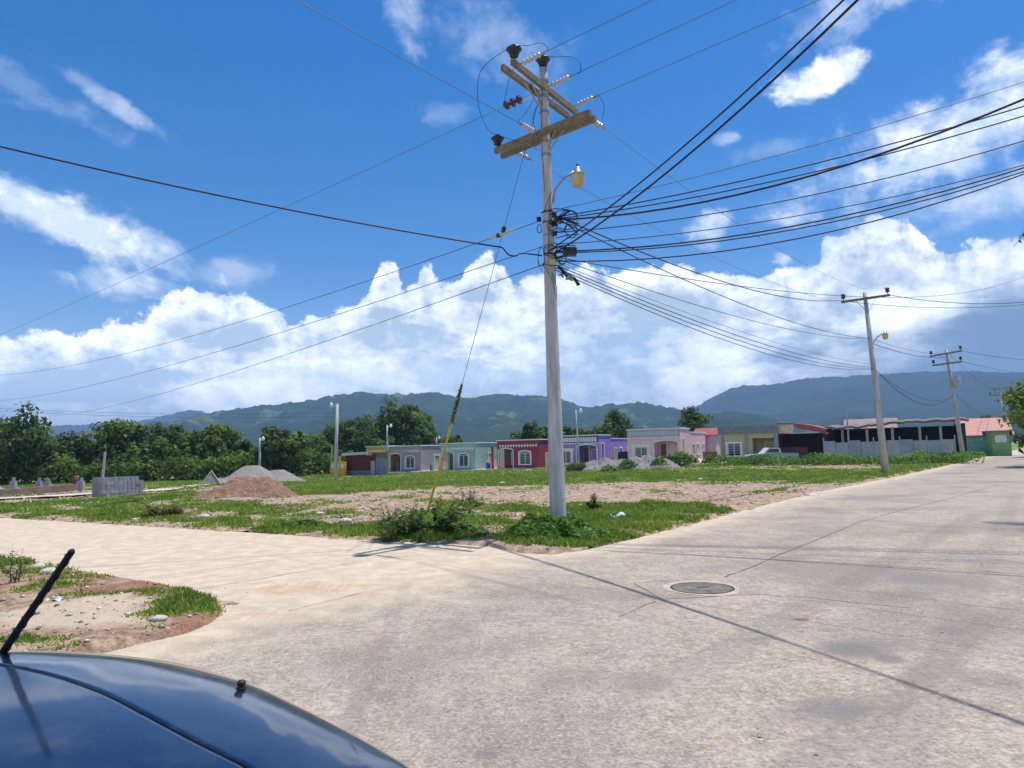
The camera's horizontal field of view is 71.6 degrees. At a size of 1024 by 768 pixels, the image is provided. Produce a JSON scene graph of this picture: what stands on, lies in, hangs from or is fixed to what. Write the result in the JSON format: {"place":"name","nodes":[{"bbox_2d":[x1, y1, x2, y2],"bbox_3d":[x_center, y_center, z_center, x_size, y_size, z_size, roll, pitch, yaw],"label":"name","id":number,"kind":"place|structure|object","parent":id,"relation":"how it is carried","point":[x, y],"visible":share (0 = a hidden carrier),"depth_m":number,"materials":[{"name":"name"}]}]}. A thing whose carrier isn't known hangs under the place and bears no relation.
{"place":"outdoors","nodes":[
{"label":"outdoors","id":0,"kind":"place"},
{"bbox_2d":[42,410,209,440],"bbox_3d":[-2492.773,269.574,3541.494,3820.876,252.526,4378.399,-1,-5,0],"label":"hills","id":1,"kind":"structure","parent":0,"point":[58,430],"depth_m":3335.57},
{"bbox_2d":[95,392,706,454],"bbox_3d":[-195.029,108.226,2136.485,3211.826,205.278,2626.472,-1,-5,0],"label":"hills","id":2,"kind":"structure","parent":0,"point":[489,418],"depth_m":1756.80,"materials":[{"name":"plant"}]},
{"bbox_2d":[0,448,1023,767],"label":"road","id":3,"kind":"structure","parent":0,"point":[462,656],"depth_m":6.82,"materials":[{"name":"concrete"}]},
{"bbox_2d":[0,549,408,767],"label":"car","id":4,"kind":"object","parent":3,"relation":"on","point":[63,709],"visible":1,"depth_m":1.89,"materials":[{"name":"paint"}]},
{"bbox_2d":[175,487,1018,615],"bbox_3d":[9.597,3.031,15.795,30.075,0.001,9.571,2,-7,-34],"label":"road joint","id":5,"kind":"object","parent":3,"relation":"on","point":[699,578],"visible":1,"depth_m":10.40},
{"bbox_2d":[663,581,739,595],"bbox_3d":[2.372,2.534,8.824,0.928,0.011,1.000,0,-6,-17],"label":"manhole cover","id":6,"kind":"object","parent":3,"relation":"on","point":[708,588],"visible":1,"depth_m":8.81,"materials":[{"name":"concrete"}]},
{"bbox_2d":[0,442,1023,653],"bbox_3d":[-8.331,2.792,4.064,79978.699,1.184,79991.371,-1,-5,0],"label":"ground","id":7,"kind":"structure","parent":0,"point":[125,631],"depth_m":13.99,"materials":[{"name":"soil"}]},
{"bbox_2d":[0,544,31,582],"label":"weed plant","id":8,"kind":"object","parent":7,"relation":"on","point":[14,578],"visible":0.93,"depth_m":9.98,"materials":[{"name":"green plant"}]},
{"bbox_2d":[0,400,61,483],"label":"tree","id":9,"kind":"object","parent":7,"relation":"on","point":[14,444],"visible":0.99,"depth_m":74.52,"materials":[{"name":"green plant"}]},
{"bbox_2d":[0,484,76,494],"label":"footing wall","id":10,"kind":"structure","parent":7,"relation":"on","point":[56,489],"depth_m":40.94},
{"bbox_2d":[17,432,78,465],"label":"tree","id":11,"kind":"object","parent":7,"relation":"on","point":[59,450],"visible":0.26,"depth_m":78.47,"materials":[{"name":"green plant"}]},
{"bbox_2d":[54,431,98,479],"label":"tree","id":12,"kind":"object","parent":7,"relation":"on","point":[68,442],"visible":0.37,"depth_m":80.59,"materials":[{"name":"green plant"}]},
{"bbox_2d":[74,439,112,473],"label":"tree","id":13,"kind":"object","parent":7,"relation":"on","point":[85,457],"visible":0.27,"depth_m":80.83,"materials":[{"name":"green plant"}]},
{"bbox_2d":[0,484,208,498],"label":"lane","id":14,"kind":"structure","parent":7,"relation":"on","point":[158,489],"depth_m":35.61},
{"bbox_2d":[72,418,149,475],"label":"tree","id":15,"kind":"object","parent":7,"relation":"on","point":[121,437],"visible":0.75,"depth_m":80.85,"materials":[{"name":"green plant"}]},
{"bbox_2d":[121,436,169,479],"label":"tree","id":16,"kind":"object","parent":7,"relation":"on","point":[144,453],"visible":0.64,"depth_m":78.67,"materials":[{"name":"green plant"}]},
{"bbox_2d":[136,501,184,517],"bbox_3d":[-10.266,3.767,20.939,1.157,0.682,1.244,-1,-5,0],"label":"bushy shrub","id":17,"kind":"object","parent":7,"relation":"on","point":[171,511],"visible":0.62,"depth_m":20.73,"materials":[{"name":"green plant"}]},
{"bbox_2d":[133,422,193,472],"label":"tree","id":18,"kind":"object","parent":7,"relation":"on","point":[171,434],"visible":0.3,"depth_m":85.43,"materials":[{"name":"green plant"}]},
{"bbox_2d":[0,448,353,484],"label":"undergrowth","id":19,"kind":"object","parent":7,"relation":"on","point":[176,465],"visible":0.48,"depth_m":78.04,"materials":[{"name":"green plant"}]},
{"bbox_2d":[167,437,204,475],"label":"tree","id":20,"kind":"object","parent":7,"relation":"on","point":[184,446],"visible":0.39,"depth_m":83.16,"materials":[{"name":"green plant"}]},
{"bbox_2d":[201,470,219,483],"bbox_3d":[-23.474,7.350,55.477,1.567,1.180,0.678,0,-6,-11],"label":"sieve frame","id":21,"kind":"object","parent":7,"relation":"on","point":[210,478],"visible":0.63,"depth_m":55.47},
{"bbox_2d":[191,422,244,477],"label":"tree","id":22,"kind":"object","parent":7,"relation":"on","point":[213,439],"visible":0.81,"depth_m":83.14,"materials":[{"name":"green plant"}]},
{"bbox_2d":[224,439,256,473],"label":"tree","id":23,"kind":"object","parent":7,"relation":"on","point":[245,445],"visible":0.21,"depth_m":83.83,"materials":[{"name":"green plant"}]},
{"bbox_2d":[193,476,296,498],"bbox_3d":[-11.732,4.598,31.369,5.138,1.066,3.750,-1,-5,0],"label":"soil heap","id":24,"kind":"object","parent":7,"relation":"on","point":[253,487],"visible":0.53,"depth_m":30.53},
{"bbox_2d":[223,465,303,481],"bbox_3d":[-21.962,7.926,61.574,8.550,1.753,6.250,-1,-5,0],"label":"gravel heap","id":25,"kind":"object","parent":7,"relation":"on","point":[256,471],"visible":0.47,"depth_m":60.73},
{"bbox_2d":[248,426,293,470],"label":"tree","id":26,"kind":"object","parent":7,"relation":"on","point":[274,442],"visible":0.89,"depth_m":82.97,"materials":[{"name":"green plant"}]},
{"bbox_2d":[281,431,312,472],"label":"tree","id":27,"kind":"object","parent":7,"relation":"on","point":[297,451],"visible":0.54,"depth_m":84.67,"materials":[{"name":"green plant"}]},
{"bbox_2d":[249,518,368,529],"bbox_3d":[-4.769,3.322,16.866,3.086,0.275,0.710,-1,-5,0],"label":"creeping vine","id":28,"kind":"object","parent":7,"relation":"on","point":[306,523],"visible":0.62,"depth_m":16.81,"materials":[{"name":"green plant"}]},
{"bbox_2d":[292,431,342,470],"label":"tree","id":29,"kind":"object","parent":7,"relation":"on","point":[318,443],"visible":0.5,"depth_m":94.89,"materials":[{"name":"green plant"}]},
{"bbox_2d":[329,402,338,478],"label":"lamp post","id":30,"kind":"object","parent":7,"relation":"on","point":[336,444],"visible":0.92,"depth_m":70.22,"materials":[{"name":"concrete"}]},
{"bbox_2d":[330,457,346,475],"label":"boundary wall","id":31,"kind":"structure","parent":7,"relation":"on","point":[342,468],"depth_m":83.27,"materials":[{"name":"yellow paint"}]},
{"bbox_2d":[315,413,379,454],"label":"tree","id":32,"kind":"object","parent":7,"relation":"on","point":[350,436],"visible":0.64,"depth_m":104.56,"materials":[{"name":"green plant"}]},
{"bbox_2d":[342,451,408,475],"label":"house","id":33,"kind":"structure","parent":7,"relation":"on","point":[361,464],"depth_m":82.68,"materials":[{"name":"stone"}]},
{"bbox_2d":[360,429,394,451],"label":"tree","id":34,"kind":"object","parent":7,"relation":"on","point":[380,442],"visible":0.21,"depth_m":110.95,"materials":[{"name":"green plant"}]},
{"bbox_2d":[365,445,402,470],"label":"house","id":35,"kind":"structure","parent":7,"relation":"on","point":[383,448],"depth_m":96.48,"materials":[{"name":"yellow paint"}]},
{"bbox_2d":[370,414,399,445],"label":"tree","id":36,"kind":"object","parent":7,"relation":"on","point":[381,434],"visible":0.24,"depth_m":117.39,"materials":[{"name":"green plant"}]},
{"bbox_2d":[375,396,425,445],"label":"tree","id":37,"kind":"object","parent":7,"relation":"on","point":[402,418],"visible":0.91,"depth_m":116.41,"materials":[{"name":"green plant"}]},
{"bbox_2d":[388,445,447,472],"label":"house","id":38,"kind":"structure","parent":7,"relation":"on","point":[416,458],"depth_m":93.88,"materials":[{"name":"grey paint"}]},
{"bbox_2d":[405,455,414,468],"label":"window","id":39,"kind":"structure","parent":38,"relation":"in","point":[409,460],"depth_m":93.62,"materials":[{"name":"white glass"}]},
{"bbox_2d":[400,427,438,444],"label":"tree","id":40,"kind":"object","parent":7,"relation":"on","point":[412,438],"visible":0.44,"depth_m":114.46,"materials":[{"name":"green plant"}]},
{"bbox_2d":[408,412,438,444],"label":"tree","id":41,"kind":"object","parent":7,"relation":"on","point":[427,423],"visible":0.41,"depth_m":118.90,"materials":[{"name":"green plant"}]},
{"bbox_2d":[368,491,495,541],"bbox_3d":[-1.624,3.023,15.195,2.652,1.392,2.840,-1,-5,0],"label":"bushy shrub","id":42,"kind":"object","parent":7,"relation":"on","point":[417,522],"visible":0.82,"depth_m":14.66,"materials":[{"name":"green plant"}]},
{"bbox_2d":[437,434,463,444],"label":"tree","id":43,"kind":"object","parent":7,"relation":"on","point":[456,439],"visible":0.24,"depth_m":117.57,"materials":[{"name":"green plant"}]},
{"bbox_2d":[426,516,486,533],"bbox_3d":[-1.140,3.084,15.021,1.514,0.571,1.186,-6,-7,38],"label":"bushy shrub","id":44,"kind":"object","parent":7,"relation":"on","point":[464,524],"visible":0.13,"depth_m":14.97,"materials":[{"name":"green plant"}]},
{"bbox_2d":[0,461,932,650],"bbox_3d":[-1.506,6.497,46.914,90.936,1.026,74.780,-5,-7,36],"label":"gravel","id":45,"kind":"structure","parent":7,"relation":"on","point":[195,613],"depth_m":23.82,"materials":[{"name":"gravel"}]},
{"bbox_2d":[439,442,503,470],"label":"house","id":46,"kind":"structure","parent":7,"relation":"on","point":[468,455],"depth_m":89.81,"materials":[{"name":"green paint"}]},
{"bbox_2d":[458,453,468,466],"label":"window","id":47,"kind":"structure","parent":46,"relation":"in","point":[463,458],"depth_m":89.44,"materials":[{"name":"white glass"}]},
{"bbox_2d":[0,454,985,650],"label":"grass","id":48,"kind":"structure","parent":7,"relation":"on","point":[644,511],"depth_m":22.84,"materials":[{"name":"plant"}]},
{"bbox_2d":[496,439,547,468],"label":"house","id":49,"kind":"structure","parent":7,"relation":"on","point":[524,453],"depth_m":85.36,"materials":[{"name":"red paint"}]},
{"bbox_2d":[518,450,531,464],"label":"window","id":50,"kind":"structure","parent":49,"relation":"in","point":[524,457],"depth_m":85.16,"materials":[{"name":"white glass"}]},
{"bbox_2d":[512,420,547,439],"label":"tree","id":51,"kind":"object","parent":7,"relation":"on","point":[531,430],"visible":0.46,"depth_m":115.15,"materials":[{"name":"green plant"}]},
{"bbox_2d":[477,43,605,516],"bbox_3d":[0.706,-1.863,15.094,2.656,10.820,2.984,-4,-6,23],"label":"utility pole","id":52,"kind":"object","parent":7,"relation":"on","point":[545,134],"visible":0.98,"depth_m":15.07,"materials":[{"name":"concrete"}]},
{"bbox_2d":[1,107,502,334],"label":"overhead cable","id":53,"kind":"object","parent":52,"relation":"attached to","point":[284,207],"visible":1,"depth_m":20.98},
{"bbox_2d":[0,146,541,256],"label":"overhead cable","id":54,"kind":"object","parent":52,"relation":"attached to","point":[260,203],"visible":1,"depth_m":13.30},
{"bbox_2d":[0,246,542,400],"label":"overhead cable","id":55,"kind":"object","parent":52,"relation":"attached to","point":[318,320],"visible":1,"depth_m":20.86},
{"bbox_2d":[7,220,541,374],"bbox_3d":[-20.873,-1.951,35.112,58.606,2.180,0.014,-6,-7,42],"label":"overhead cable","id":56,"kind":"object","parent":52,"relation":"attached to","point":[301,302],"visible":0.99,"depth_m":21.50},
{"bbox_2d":[57,264,542,415],"bbox_3d":[-20.718,0.421,40.279,0.016,0.730,66.223,3,-7,-40],"label":"overhead cable","id":57,"kind":"object","parent":52,"relation":"attached to","point":[353,331],"visible":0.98,"depth_m":20.62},
{"bbox_2d":[296,0,516,121],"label":"overhead cable","id":58,"kind":"object","parent":52,"relation":"attached to","point":[400,57],"visible":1,"depth_m":11.93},
{"bbox_2d":[427,100,538,508],"bbox_3d":[-1.007,-1.219,18.377,0.301,9.474,7.413,1,-6,-25],"label":"guy wire","id":59,"kind":"object","parent":52,"relation":"attached to","point":[456,405],"visible":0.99,"depth_m":19.41,"materials":[{"name":"yellow plastic"}]},
{"bbox_2d":[555,0,843,246],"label":"overhead cable","id":60,"kind":"object","parent":52,"relation":"attached to","point":[777,62],"visible":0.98,"depth_m":10.58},
{"bbox_2d":[557,215,841,300],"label":"overhead cable","id":61,"kind":"object","parent":52,"relation":"attached to","point":[682,267],"visible":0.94,"depth_m":20.53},
{"bbox_2d":[556,0,858,251],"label":"overhead cable","id":62,"kind":"object","parent":52,"relation":"attached to","point":[764,87],"visible":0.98,"depth_m":10.32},
{"bbox_2d":[559,259,858,338],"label":"overhead cable","id":63,"kind":"object","parent":52,"relation":"attached to","point":[692,303],"visible":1,"depth_m":20.07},
{"bbox_2d":[600,0,818,94],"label":"overhead cable","id":64,"kind":"object","parent":52,"relation":"attached to","point":[714,45],"visible":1,"depth_m":13.52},
{"bbox_2d":[559,220,862,337],"bbox_3d":[10.227,-2.910,26.988,0.024,0.993,30.068,-6,-7,38],"label":"overhead cable","id":65,"kind":"object","parent":52,"relation":"attached to","point":[695,284],"visible":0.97,"depth_m":20.54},
{"bbox_2d":[606,129,863,288],"bbox_3d":[10.876,-5.376,27.454,0.012,1.679,29.933,-5,-7,36],"label":"overhead cable","id":66,"kind":"object","parent":52,"relation":"attached to","point":[715,208],"visible":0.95,"depth_m":20.14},
{"bbox_2d":[554,98,1023,219],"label":"overhead cable","id":67,"kind":"object","parent":52,"relation":"attached to","point":[910,143],"visible":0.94,"depth_m":12.49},
{"bbox_2d":[555,167,1023,251],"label":"overhead cable","id":68,"kind":"object","parent":52,"relation":"attached to","point":[807,222],"visible":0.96,"depth_m":13.52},
{"bbox_2d":[562,244,576,255],"bbox_3d":[1.209,-2.820,14.926,0.300,0.245,0.160,-1,-5,0],"label":"splice box","id":69,"kind":"object","parent":68,"relation":"hanging from","point":[569,251],"visible":0.97,"depth_m":14.85,"materials":[{"name":"black plastic"}]},
{"bbox_2d":[555,173,1023,261],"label":"overhead cable","id":70,"kind":"object","parent":52,"relation":"attached to","point":[800,237],"visible":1,"depth_m":13.74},
{"bbox_2d":[555,115,1023,218],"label":"overhead cable","id":71,"kind":"object","parent":52,"relation":"attached to","point":[804,173],"visible":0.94,"depth_m":13.36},
{"bbox_2d":[555,165,1023,244],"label":"overhead cable","id":72,"kind":"object","parent":52,"relation":"attached to","point":[802,214],"visible":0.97,"depth_m":13.69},
{"bbox_2d":[557,106,1023,216],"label":"overhead cable","id":73,"kind":"object","parent":52,"relation":"attached to","point":[796,167],"visible":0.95,"depth_m":13.26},
{"bbox_2d":[557,140,1023,232],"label":"overhead cable","id":74,"kind":"object","parent":52,"relation":"attached to","point":[803,196],"visible":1,"depth_m":13.62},
{"bbox_2d":[557,82,1023,209],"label":"overhead cable","id":75,"kind":"object","parent":52,"relation":"attached to","point":[806,147],"visible":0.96,"depth_m":13.04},
{"bbox_2d":[558,171,1023,252],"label":"overhead cable","id":76,"kind":"object","parent":52,"relation":"attached to","point":[806,226],"visible":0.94,"depth_m":13.63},
{"bbox_2d":[560,258,1021,297],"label":"overhead cable","id":77,"kind":"object","parent":52,"relation":"attached to","point":[749,287],"visible":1,"depth_m":20.41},
{"bbox_2d":[504,512,600,542],"bbox_3d":[0.637,2.781,13.785,2.002,0.547,1.873,-4,-6,26],"label":"creeping vine","id":78,"kind":"object","parent":7,"relation":"on","point":[537,526],"visible":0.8,"depth_m":13.50,"materials":[{"name":"green plant"}]},
{"bbox_2d":[566,461,586,470],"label":"weeds","id":79,"kind":"object","parent":7,"relation":"on","point":[579,465],"visible":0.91,"depth_m":60.30,"materials":[{"name":"green plant"}]},
{"bbox_2d":[585,493,602,508],"bbox_3d":[2.299,3.331,19.990,0.462,0.503,0.669,-4,-6,23],"label":"weed plant","id":80,"kind":"object","parent":7,"relation":"on","point":[593,504],"visible":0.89,"depth_m":19.85,"materials":[{"name":"green plant"}]},
{"bbox_2d":[563,434,627,466],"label":"house","id":81,"kind":"structure","parent":7,"relation":"on","point":[596,447],"depth_m":82.33,"materials":[{"name":"purple paint"}]},
{"bbox_2d":[563,448,573,464],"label":"window","id":82,"kind":"structure","parent":81,"relation":"in","point":[568,452],"depth_m":82.29,"materials":[{"name":"white glass"}]},
{"bbox_2d":[570,526,635,540],"bbox_3d":[1.469,2.877,13.691,1.740,0.284,1.161,-3,-6,17],"label":"creeping vine","id":83,"kind":"object","parent":7,"relation":"on","point":[594,534],"visible":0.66,"depth_m":13.54,"materials":[{"name":"green plant"}]},
{"bbox_2d":[592,408,642,437],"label":"tree","id":84,"kind":"object","parent":7,"relation":"on","point":[615,426],"visible":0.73,"depth_m":114.95,"materials":[{"name":"green plant"}]},
{"bbox_2d":[564,455,680,471],"bbox_3d":[9.370,6.968,61.431,11.405,1.562,4.755,-1,-5,0],"label":"rubble heap","id":85,"kind":"object","parent":7,"relation":"on","point":[644,461],"visible":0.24,"depth_m":60.99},
{"bbox_2d":[626,427,705,458],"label":"house","id":86,"kind":"structure","parent":7,"relation":"on","point":[654,442],"depth_m":77.97,"materials":[{"name":"pink paint"}]},
{"bbox_2d":[631,444,649,457],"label":"window","id":87,"kind":"structure","parent":86,"relation":"in","point":[639,450],"depth_m":78.03,"materials":[{"name":"white glass"}]},
{"bbox_2d":[655,450,688,465],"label":"weeds","id":88,"kind":"object","parent":7,"relation":"on","point":[674,457],"visible":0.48,"depth_m":63.83,"materials":[{"name":"green plant"}]},
{"bbox_2d":[677,405,713,431],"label":"tree","id":89,"kind":"object","parent":7,"relation":"on","point":[690,416],"visible":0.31,"depth_m":114.53,"materials":[{"name":"green plant"}]},
{"bbox_2d":[694,428,720,459],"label":"house","id":90,"kind":"structure","parent":7,"relation":"on","point":[712,435],"depth_m":85.03,"materials":[{"name":"paint"}]},
{"bbox_2d":[717,425,789,462],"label":"house","id":91,"kind":"structure","parent":7,"relation":"on","point":[740,441],"depth_m":72.80,"materials":[{"name":"beige paint"}]},
{"bbox_2d":[725,441,742,456],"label":"window","id":92,"kind":"structure","parent":91,"relation":"in","point":[732,448],"depth_m":73.04,"materials":[{"name":"white glass"}]},
{"bbox_2d":[744,448,798,460],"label":"pickup truck","id":93,"kind":"object","parent":7,"relation":"on","point":[773,451],"visible":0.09,"depth_m":67.80,"materials":[{"name":"paint"}]},
{"bbox_2d":[777,423,831,459],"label":"garage","id":94,"kind":"structure","parent":7,"relation":"on","point":[802,444],"depth_m":72.57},
{"bbox_2d":[712,450,986,465],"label":"weeds","id":95,"kind":"object","parent":7,"relation":"on","point":[913,457],"visible":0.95,"depth_m":57.29,"materials":[{"name":"green plant"}]},
{"bbox_2d":[841,287,889,472],"bbox_3d":[19.414,0.032,38.409,2.665,10.610,0.670,-1,-5,0],"label":"utility pole","id":96,"kind":"object","parent":7,"relation":"on","point":[881,434],"visible":0.98,"depth_m":38.44,"materials":[{"name":"concrete"}]},
{"bbox_2d":[555,264,864,366],"bbox_3d":[10.299,-1.536,26.860,0.021,0.556,30.107,-6,-7,38],"label":"overhead cable","id":97,"kind":"object","parent":96,"relation":"attached to","point":[689,318],"visible":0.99,"depth_m":19.76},
{"bbox_2d":[555,267,872,368],"bbox_3d":[10.303,-1.421,26.849,0.021,0.648,30.109,-6,-7,38],"label":"overhead cable","id":98,"kind":"object","parent":96,"relation":"attached to","point":[697,325],"visible":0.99,"depth_m":20.27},
{"bbox_2d":[555,262,872,364],"bbox_3d":[10.291,-1.708,26.876,0.013,0.504,30.102,-6,-7,38],"label":"overhead cable","id":99,"kind":"object","parent":96,"relation":"attached to","point":[692,314],"visible":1,"depth_m":20.07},
{"bbox_2d":[556,270,872,369],"bbox_3d":[10.306,-1.322,26.840,0.019,0.764,30.110,-6,-7,38],"label":"overhead cable","id":100,"kind":"object","parent":96,"relation":"attached to","point":[695,329],"visible":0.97,"depth_m":20.11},
{"bbox_2d":[844,418,897,428],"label":"house","id":101,"kind":"structure","parent":7,"relation":"on","point":[858,421],"depth_m":84.56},
{"bbox_2d":[823,435,956,461],"bbox_3d":[34.453,6.242,65.211,10.784,2.800,0.190,-4,-6,30],"label":"sheet fence","id":102,"kind":"object","parent":7,"relation":"on","point":[870,449],"visible":0.48,"depth_m":64.98,"materials":[{"name":"metal"}]},
{"bbox_2d":[825,417,968,455],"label":"long shed","id":103,"kind":"structure","parent":7,"relation":"on","point":[838,434],"depth_m":71.95,"materials":[{"name":"metal"}]},
{"bbox_2d":[929,346,965,460],"bbox_3d":[35.532,1.834,57.633,2.667,9.929,0.740,-1,-5,0],"label":"utility pole","id":104,"kind":"object","parent":7,"relation":"on","point":[957,382],"visible":0.96,"depth_m":57.77,"materials":[{"name":"concrete"}]},
{"bbox_2d":[953,417,1014,455],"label":"house","id":105,"kind":"structure","parent":7,"relation":"on","point":[975,434],"depth_m":81.36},
{"bbox_2d":[982,430,1019,455],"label":"house","id":106,"kind":"structure","parent":7,"relation":"on","point":[997,442],"depth_m":78.42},
{"bbox_2d":[992,380,1023,430],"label":"roadside tree","id":107,"kind":"object","parent":7,"relation":"on","point":[1011,398],"visible":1,"depth_m":45.80,"materials":[{"name":"green plant"}]},
{"bbox_2d":[1013,422,1023,453],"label":"tree","id":108,"kind":"object","parent":7,"relation":"on","point":[1020,439],"visible":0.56,"depth_m":71.58,"materials":[{"name":"green plant"}]},
{"bbox_2d":[0,0,1023,426],"label":"sky","id":109,"kind":"structure","parent":0,"point":[279,103],"materials":[{"name":"blue"}]},
{"bbox_2d":[681,411,1023,441],"bbox_3d":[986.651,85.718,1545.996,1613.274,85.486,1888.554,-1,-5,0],"label":"hills","id":110,"kind":"structure","parent":0,"point":[730,419],"depth_m":1415.13,"materials":[{"name":"plant"}]},
{"bbox_2d":[694,370,1023,424],"bbox_3d":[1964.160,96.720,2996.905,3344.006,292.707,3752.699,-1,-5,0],"label":"hills","id":111,"kind":"structure","parent":0,"point":[804,400],"depth_m":2440.97,"materials":[{"name":"plant"}]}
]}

